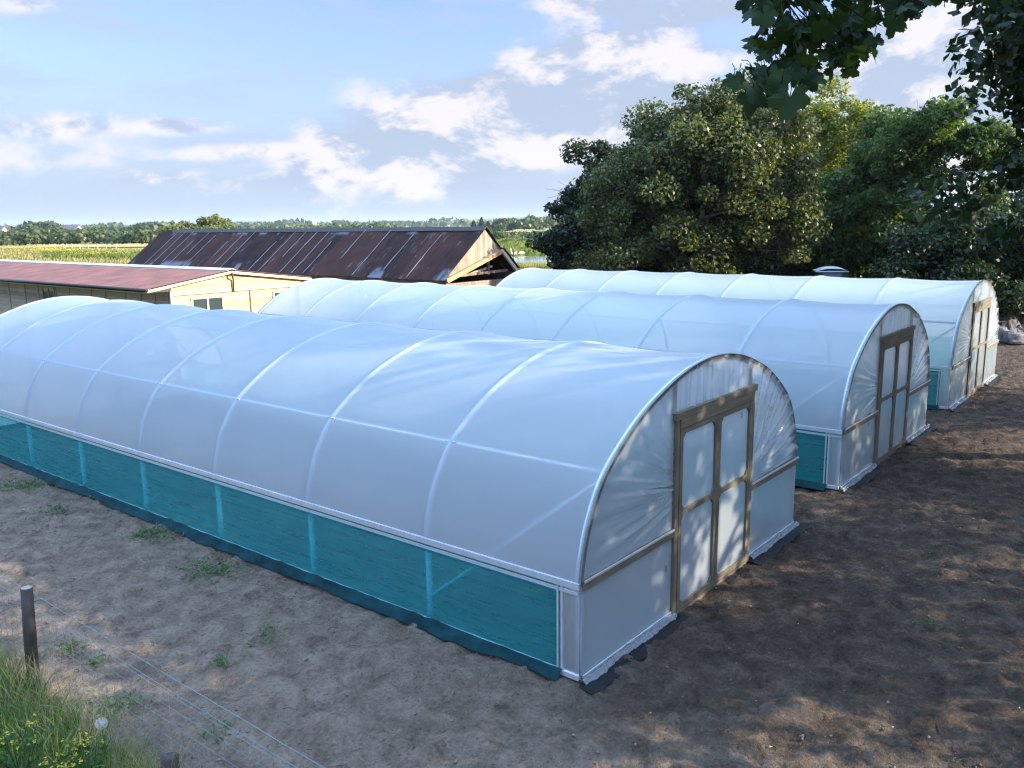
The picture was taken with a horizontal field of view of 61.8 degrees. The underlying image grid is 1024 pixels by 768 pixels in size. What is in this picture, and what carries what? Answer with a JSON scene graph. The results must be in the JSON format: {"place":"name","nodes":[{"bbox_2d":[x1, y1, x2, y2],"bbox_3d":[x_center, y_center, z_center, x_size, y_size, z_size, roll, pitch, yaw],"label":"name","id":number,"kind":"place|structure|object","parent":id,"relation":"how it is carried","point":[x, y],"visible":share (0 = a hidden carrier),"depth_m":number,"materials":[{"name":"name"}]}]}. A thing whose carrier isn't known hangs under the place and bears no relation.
{"place":"outdoors","nodes":[
{"label":"outdoors","id":0,"kind":"place"},
{"bbox_2d":[0,636,179,767],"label":"grass","id":1,"kind":"structure","parent":0,"point":[41,732],"depth_m":7.18,"materials":[{"name":"green plant"}]},
{"bbox_2d":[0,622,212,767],"bbox_3d":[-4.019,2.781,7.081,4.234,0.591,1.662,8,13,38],"label":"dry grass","id":2,"kind":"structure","parent":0,"point":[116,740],"depth_m":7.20,"materials":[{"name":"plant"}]},
{"bbox_2d":[0,221,425,226],"bbox_3d":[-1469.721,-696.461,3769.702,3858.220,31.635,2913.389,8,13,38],"label":"hills","id":3,"kind":"structure","parent":0,"point":[225,222],"depth_m":3486.06,"materials":[{"name":"green plant"}]},
{"bbox_2d":[0,226,552,268],"bbox_3d":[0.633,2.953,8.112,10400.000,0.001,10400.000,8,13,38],"label":"field","id":4,"kind":"structure","parent":0,"point":[109,245],"depth_m":237.39,"materials":[{"name":"green plant"}]},
{"bbox_2d":[0,226,8,231],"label":"distant house","id":5,"kind":"structure","parent":4,"relation":"on","point":[3,228],"depth_m":392.02,"materials":[{"name":"grey stone"}]},
{"bbox_2d":[0,244,76,248],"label":"yellow flowers","id":6,"kind":"object","parent":4,"relation":"on","point":[24,246],"visible":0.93,"depth_m":202.29,"materials":[{"name":"yellow plant"}]},
{"bbox_2d":[8,246,100,250],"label":"yellow flowers","id":7,"kind":"object","parent":4,"relation":"on","point":[45,248],"visible":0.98,"depth_m":171.01,"materials":[{"name":"yellow plant"}]},
{"bbox_2d":[0,247,143,263],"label":"meadow tufts","id":8,"kind":"object","parent":4,"relation":"on","point":[33,255],"visible":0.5,"depth_m":133.32,"materials":[{"name":"yellow plant"}]},
{"bbox_2d":[63,224,82,228],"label":"distant house","id":9,"kind":"structure","parent":4,"relation":"on","point":[74,226],"depth_m":323.21,"materials":[{"name":"grey stone"}]},
{"bbox_2d":[0,228,158,245],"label":"hedgerow","id":10,"kind":"object","parent":4,"relation":"on","point":[21,237],"visible":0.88,"depth_m":206.14,"materials":[{"name":"green plant"}]},
{"bbox_2d":[0,226,160,234],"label":"wooded hedges","id":11,"kind":"object","parent":4,"relation":"on","point":[55,229],"visible":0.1,"depth_m":278.01,"materials":[{"name":"green plant"}]},
{"bbox_2d":[54,244,116,248],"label":"field fence","id":12,"kind":"object","parent":4,"relation":"on","point":[88,246],"visible":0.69,"depth_m":192.47,"materials":[{"name":"wood"}]},
{"bbox_2d":[45,251,127,254],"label":"yellow flowers","id":13,"kind":"object","parent":4,"relation":"on","point":[92,252],"visible":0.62,"depth_m":134.74,"materials":[{"name":"yellow plant"}]},
{"bbox_2d":[41,250,141,259],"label":"green tufts","id":14,"kind":"object","parent":4,"relation":"on","point":[134,253],"visible":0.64,"depth_m":128.87,"materials":[{"name":"green plant"}]},
{"bbox_2d":[157,212,237,234],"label":"trees","id":15,"kind":"object","parent":4,"relation":"on","point":[213,221],"visible":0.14,"depth_m":75.51,"materials":[{"name":"green plant"}]},
{"bbox_2d":[6,220,400,231],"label":"distant wood","id":16,"kind":"object","parent":4,"relation":"on","point":[154,225],"visible":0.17,"depth_m":458.72,"materials":[{"name":"green plant"}]},
{"bbox_2d":[4,217,517,228],"bbox_3d":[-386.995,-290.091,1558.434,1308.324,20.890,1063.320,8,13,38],"label":"horizon woods","id":17,"kind":"object","parent":4,"relation":"on","point":[447,222],"visible":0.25,"depth_m":1316.63,"materials":[{"name":"green plant"}]},
{"bbox_2d":[322,222,389,227],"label":"ridge trees","id":18,"kind":"object","parent":4,"relation":"on","point":[374,225],"visible":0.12,"depth_m":311.27,"materials":[{"name":"green plant"}]},
{"bbox_2d":[478,217,484,225],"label":"conifer","id":19,"kind":"object","parent":4,"relation":"on","point":[481,223],"visible":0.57,"depth_m":392.38,"materials":[{"name":"green plant"}]},
{"bbox_2d":[485,221,492,231],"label":"conifer","id":20,"kind":"object","parent":4,"relation":"on","point":[488,225],"visible":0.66,"depth_m":392.59,"materials":[{"name":"green plant"}]},
{"bbox_2d":[493,231,504,238],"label":"meadow bush","id":21,"kind":"object","parent":4,"relation":"on","point":[499,235],"visible":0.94,"depth_m":216.57,"materials":[{"name":"green plant"}]},
{"bbox_2d":[491,230,549,239],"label":"marsh hedge","id":22,"kind":"object","parent":4,"relation":"on","point":[512,234],"visible":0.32,"depth_m":286.99,"materials":[{"name":"green plant"}]},
{"bbox_2d":[495,236,545,256],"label":"marsh tufts","id":23,"kind":"object","parent":4,"relation":"on","point":[519,246],"visible":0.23,"depth_m":138.61,"materials":[{"name":"green plant"}]},
{"bbox_2d":[491,214,568,231],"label":"copse","id":24,"kind":"object","parent":4,"relation":"on","point":[529,222],"visible":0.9,"depth_m":413.81,"materials":[{"name":"green plant"}]},
{"bbox_2d":[517,261,553,267],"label":"reeds","id":25,"kind":"object","parent":4,"relation":"on","point":[532,265],"visible":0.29,"depth_m":86.62,"materials":[{"name":"green plant"}]},
{"bbox_2d":[128,226,519,286],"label":"old barn","id":26,"kind":"structure","parent":0,"point":[467,256],"depth_m":36.60,"materials":[{"name":"metal"}]},
{"bbox_2d":[406,217,524,226],"bbox_3d":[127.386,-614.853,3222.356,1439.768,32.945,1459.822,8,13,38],"label":"hills","id":27,"kind":"structure","parent":0,"point":[475,220],"depth_m":3029.69,"materials":[{"name":"green plant"}]},
{"bbox_2d":[0,269,1023,767],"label":"ground","id":28,"kind":"structure","parent":0,"point":[876,661],"depth_m":9.08,"materials":[{"name":"soil"}]},
{"bbox_2d":[0,714,45,767],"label":"ragwort plant","id":29,"kind":"object","parent":28,"relation":"on","point":[7,748],"visible":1,"depth_m":6.42,"materials":[{"name":"green plant"}]},
{"bbox_2d":[0,473,79,497],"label":"weed clump","id":30,"kind":"object","parent":28,"relation":"on","point":[26,486],"visible":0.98,"depth_m":14.53,"materials":[{"name":"green plant"}]},
{"bbox_2d":[21,505,71,520],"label":"weed clump","id":31,"kind":"object","parent":28,"relation":"on","point":[61,510],"visible":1,"depth_m":13.15,"materials":[{"name":"green plant"}]},
{"bbox_2d":[33,753,77,767],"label":"ragwort plant","id":32,"kind":"object","parent":28,"relation":"on","point":[52,765],"visible":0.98,"depth_m":6.21,"materials":[{"name":"yellow plant"}]},
{"bbox_2d":[39,634,97,664],"bbox_3d":[-4.581,2.722,8.884,0.491,0.085,0.574,-3,11,-14],"label":"weed clump","id":33,"kind":"object","parent":28,"relation":"on","point":[71,646],"visible":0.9,"depth_m":8.86,"materials":[{"name":"green plant"}]},
{"bbox_2d":[56,732,111,767],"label":"ragwort plant","id":34,"kind":"object","parent":28,"relation":"on","point":[65,758],"visible":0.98,"depth_m":6.36,"materials":[{"name":"green plant"}]},
{"bbox_2d":[78,652,110,671],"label":"weed clump","id":35,"kind":"object","parent":28,"relation":"on","point":[93,662],"visible":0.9,"depth_m":8.54,"materials":[{"name":"green plant"}]},
{"bbox_2d":[95,718,107,765],"bbox_3d":[-3.058,2.833,6.432,0.087,0.704,0.087,8,13,38],"label":"dandelion clock","id":36,"kind":"object","parent":28,"relation":"on","point":[98,723],"visible":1,"depth_m":6.38,"materials":[{"name":"white plant"}]},
{"bbox_2d":[72,676,156,733],"bbox_3d":[-3.715,2.916,7.746,0.864,0.088,0.978,-8,13,-34],"label":"weed clump","id":37,"kind":"object","parent":28,"relation":"on","point":[119,707],"visible":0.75,"depth_m":7.78,"materials":[{"name":"green plant"}]},
{"bbox_2d":[108,519,192,546],"bbox_3d":[-5.087,2.105,12.195,0.982,0.078,1.028,-2,11,-7],"label":"weed clump","id":38,"kind":"object","parent":28,"relation":"on","point":[148,534],"visible":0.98,"depth_m":12.12,"materials":[{"name":"green plant"}]},
{"bbox_2d":[0,259,311,313],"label":"timber shed","id":39,"kind":"structure","parent":28,"relation":"on","point":[22,282],"depth_m":29.56,"materials":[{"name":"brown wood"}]},
{"bbox_2d":[41,286,54,298],"bbox_3d":[-17.507,-3.061,32.374,1.020,1.240,0.034,8,13,38],"label":"window","id":40,"kind":"structure","parent":39,"relation":"in","point":[47,292],"depth_m":32.30,"materials":[{"name":"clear glass"}]},
{"bbox_2d":[191,295,224,309],"bbox_3d":[-9.963,-2.363,28.078,0.034,1.020,1.180,8,13,38],"label":"window","id":41,"kind":"structure","parent":39,"relation":"in","point":[208,302],"depth_m":28.08,"materials":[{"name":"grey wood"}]},
{"bbox_2d":[272,290,283,296],"bbox_3d":[-8.007,-2.834,30.469,0.034,1.020,1.170,8,13,38],"label":"window","id":42,"kind":"structure","parent":39,"relation":"in","point":[274,293],"depth_m":30.03,"materials":[{"name":"white wood"}]},
{"bbox_2d":[0,573,324,767],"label":"wire fence","id":43,"kind":"object","parent":28,"relation":"on","point":[30,635],"visible":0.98,"depth_m":7.82,"materials":[{"name":"grey metal"}]},
{"bbox_2d":[160,752,179,767],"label":"fence stump","id":44,"kind":"object","parent":28,"relation":"on","point":[168,763],"visible":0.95,"depth_m":6.43,"materials":[{"name":"wood"}]},
{"bbox_2d":[190,720,233,743],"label":"weed clump","id":45,"kind":"object","parent":28,"relation":"on","point":[210,731],"visible":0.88,"depth_m":7.30,"materials":[{"name":"green plant"}]},
{"bbox_2d":[172,553,252,581],"bbox_3d":[-3.735,2.348,10.812,1.003,0.087,1.177,-7,12,-32],"label":"weed clump","id":46,"kind":"object","parent":28,"relation":"on","point":[223,564],"visible":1,"depth_m":10.83,"materials":[{"name":"green plant"}]},
{"bbox_2d":[202,649,234,670],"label":"weed clump","id":47,"kind":"object","parent":28,"relation":"on","point":[219,662],"visible":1,"depth_m":8.52,"materials":[{"name":"green plant"}]},
{"bbox_2d":[240,621,292,646],"bbox_3d":[-2.631,2.650,9.142,0.584,0.077,0.578,-3,11,-10],"label":"weed clump","id":48,"kind":"object","parent":28,"relation":"on","point":[266,628],"visible":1,"depth_m":9.10,"materials":[{"name":"green plant"}]},
{"bbox_2d":[0,296,808,694],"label":"polytunnel","id":49,"kind":"structure","parent":28,"relation":"on","point":[632,502],"depth_m":10.12,"materials":[{"name":"plastic"}]},
{"bbox_2d":[676,414,718,611],"bbox_3d":[2.079,1.428,9.633,0.046,2.074,0.925,8,13,38],"label":"door","id":50,"kind":"structure","parent":49,"relation":"in","point":[698,460],"depth_m":9.65,"materials":[{"name":"white plastic"}]},
{"bbox_2d":[714,400,752,583],"bbox_3d":[2.663,1.288,10.347,0.046,2.074,0.925,8,13,38],"label":"door","id":51,"kind":"structure","parent":49,"relation":"in","point":[735,433],"depth_m":10.37,"materials":[{"name":"white plastic"}]},
{"bbox_2d":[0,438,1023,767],"bbox_3d":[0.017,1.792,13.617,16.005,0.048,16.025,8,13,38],"label":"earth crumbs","id":52,"kind":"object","parent":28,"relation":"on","point":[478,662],"visible":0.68,"depth_m":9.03,"materials":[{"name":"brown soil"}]},
{"bbox_2d":[523,138,657,269],"bbox_3d":[4.344,-7.156,39.591,6.301,8.222,6.090,8,13,38],"label":"broadleaf tree","id":53,"kind":"object","parent":28,"relation":"on","point":[560,243],"visible":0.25,"depth_m":38.45,"materials":[{"name":"green plant"}]},
{"bbox_2d":[258,278,936,494],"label":"polytunnel","id":54,"kind":"structure","parent":28,"relation":"on","point":[854,380],"depth_m":16.05,"materials":[{"name":"plastic"}]},
{"bbox_2d":[876,342,898,463],"bbox_3d":[6.678,0.320,15.258,0.046,2.074,0.925,8,13,38],"label":"door","id":55,"kind":"structure","parent":54,"relation":"in","point":[890,353],"depth_m":15.31,"materials":[{"name":"white plastic"}]},
{"bbox_2d":[891,336,912,452],"bbox_3d":[7.262,0.180,15.972,0.046,2.074,0.925,8,13,38],"label":"door","id":56,"kind":"structure","parent":54,"relation":"in","point":[905,346],"depth_m":16.04,"materials":[{"name":"white plastic"}]},
{"bbox_2d":[568,221,634,270],"bbox_3d":[3.855,-4.429,35.180,2.983,4.521,3.053,8,13,38],"label":"shrub","id":57,"kind":"object","parent":28,"relation":"on","point":[591,259],"visible":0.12,"depth_m":35.17,"materials":[{"name":"green plant"}]},
{"bbox_2d":[628,258,672,272],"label":"undergrowth bush","id":58,"kind":"object","parent":28,"relation":"on","point":[654,268],"visible":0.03,"depth_m":37.43,"materials":[{"name":"green plant"}]},
{"bbox_2d":[610,121,696,262],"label":"broadleaf tree","id":59,"kind":"object","parent":28,"relation":"on","point":[632,137],"depth_m":42.58,"materials":[{"name":"green plant"}]},
{"bbox_2d":[575,66,831,273],"bbox_3d":[7.853,-7.646,35.786,10.506,10.520,7.543,-1,11,1],"label":"broadleaf tree","id":60,"kind":"object","parent":28,"relation":"on","point":[725,147],"visible":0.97,"depth_m":34.04,"materials":[{"name":"green plant"}]},
{"bbox_2d":[495,267,1004,411],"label":"polytunnel","id":61,"kind":"structure","parent":28,"relation":"on","point":[960,319],"depth_m":21.84,"materials":[{"name":"plastic"}]},
{"bbox_2d":[968,308,982,394],"bbox_3d":[11.328,-0.800,20.944,0.046,2.074,0.925,8,13,38],"label":"door","id":62,"kind":"structure","parent":61,"relation":"in","point":[978,313],"depth_m":21.03,"materials":[{"name":"white plastic"}]},
{"bbox_2d":[976,304,990,389],"bbox_3d":[11.912,-0.941,21.658,0.046,2.074,0.925,8,13,38],"label":"door","id":63,"kind":"structure","parent":61,"relation":"in","point":[986,310],"depth_m":21.76,"materials":[{"name":"white plastic"}]},
{"bbox_2d":[709,255,797,275],"bbox_3d":[10.374,-5.048,40.777,6.417,3.682,6.413,-5,11,-21],"label":"undergrowth bush","id":64,"kind":"object","parent":28,"relation":"on","point":[749,266],"visible":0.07,"depth_m":39.49,"materials":[{"name":"green plant"}]},
{"bbox_2d":[747,240,876,277],"bbox_3d":[13.992,-5.114,40.779,6.710,3.796,6.474,8,13,38],"label":"undergrowth bush","id":65,"kind":"object","parent":28,"relation":"on","point":[785,270],"visible":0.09,"depth_m":39.07,"materials":[{"name":"green plant"}]},
{"bbox_2d":[754,72,882,243],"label":"broadleaf tree","id":66,"kind":"object","parent":28,"relation":"on","point":[838,133],"visible":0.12,"depth_m":41.97,"materials":[{"name":"green plant"}]},
{"bbox_2d":[813,266,848,277],"bbox_3d":[12.779,-3.501,34.473,1.200,2.470,1.200,1,11,11],"label":"portable toilet","id":67,"kind":"object","parent":28,"relation":"on","point":[830,273],"visible":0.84,"depth_m":33.81,"materials":[{"name":"plastic"}]},
{"bbox_2d":[823,273,841,276],"bbox_3d":[12.675,-3.349,33.969,0.680,2.120,0.024,1,11,11],"label":"door","id":68,"kind":"structure","parent":67,"relation":"in","point":[824,274],"depth_m":33.78,"materials":[{"name":"plastic"}]},
{"bbox_2d":[720,0,947,121],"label":"sycamore tree","id":69,"kind":"object","parent":28,"relation":"on","point":[845,25],"visible":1,"depth_m":2.83,"materials":[{"name":"green plant"}]},
{"bbox_2d":[773,104,955,277],"bbox_3d":[15.843,-7.605,38.236,7.602,9.348,5.821,0,11,1],"label":"broadleaf tree","id":70,"kind":"object","parent":28,"relation":"on","point":[848,239],"visible":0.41,"depth_m":36.94,"materials":[{"name":"green plant"}]},
{"bbox_2d":[919,618,944,629],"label":"weed clump","id":71,"kind":"object","parent":28,"relation":"on","point":[929,625],"visible":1,"depth_m":9.12,"materials":[{"name":"green plant"}]},
{"bbox_2d":[860,88,1023,245],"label":"broadleaf tree","id":72,"kind":"object","parent":28,"relation":"on","point":[933,131],"visible":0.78,"depth_m":34.24,"materials":[{"name":"green plant"}]},
{"bbox_2d":[867,199,1023,317],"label":"evergreen bush","id":73,"kind":"object","parent":28,"relation":"on","point":[947,254],"visible":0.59,"depth_m":30.75,"materials":[{"name":"green plant"}]},
{"bbox_2d":[894,0,1023,250],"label":"broadleaf tree","id":74,"kind":"object","parent":28,"relation":"on","point":[1004,60],"visible":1,"depth_m":15.61,"materials":[{"name":"green plant"}]},
{"bbox_2d":[967,171,1023,218],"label":"broadleaf tree","id":75,"kind":"object","parent":28,"relation":"on","point":[1014,204],"visible":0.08,"depth_m":44.66,"materials":[{"name":"green plant"}]},
{"bbox_2d":[998,326,1008,342],"bbox_3d":[17.079,-1.732,30.102,0.673,0.572,0.818,2,11,16],"label":"boulder","id":76,"kind":"object","parent":28,"relation":"on","point":[1002,329],"visible":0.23,"depth_m":29.75,"materials":[{"name":"grey stone"}]},
{"bbox_2d":[1002,330,1015,343],"bbox_3d":[17.269,-1.648,29.849,0.544,0.480,0.740,-10,14,-40],"label":"boulder","id":77,"kind":"object","parent":28,"relation":"on","point":[1006,332],"visible":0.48,"depth_m":29.65,"materials":[{"name":"grey stone"}]},
{"bbox_2d":[999,309,1023,331],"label":"gravel heap","id":78,"kind":"object","parent":28,"relation":"on","point":[1012,322],"visible":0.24,"depth_m":31.83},
{"bbox_2d":[1000,302,1023,327],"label":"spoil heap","id":79,"kind":"object","parent":28,"relation":"on","point":[1020,318],"visible":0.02,"depth_m":32.48,"materials":[{"name":"soil"}]},
{"bbox_2d":[1003,332,1023,344],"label":"boulder","id":80,"kind":"object","parent":28,"relation":"on","point":[1015,338],"visible":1,"depth_m":29.22,"materials":[{"name":"grey stone"}]},
{"bbox_2d":[0,0,1023,224],"label":"sky","id":81,"kind":"structure","parent":0,"point":[128,112],"materials":[{"name":"blue"}]},
{"bbox_2d":[6,423,1023,767],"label":"root fragments","id":82,"kind":"object","parent":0,"point":[792,635],"visible":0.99,"depth_m":9.25,"materials":[{"name":"brown wood"}]},
{"bbox_2d":[512,256,551,263],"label":"pond","id":83,"kind":"structure","parent":0,"point":[535,259],"depth_m":106.50,"materials":[{"name":"blue liquid"}]}
]}

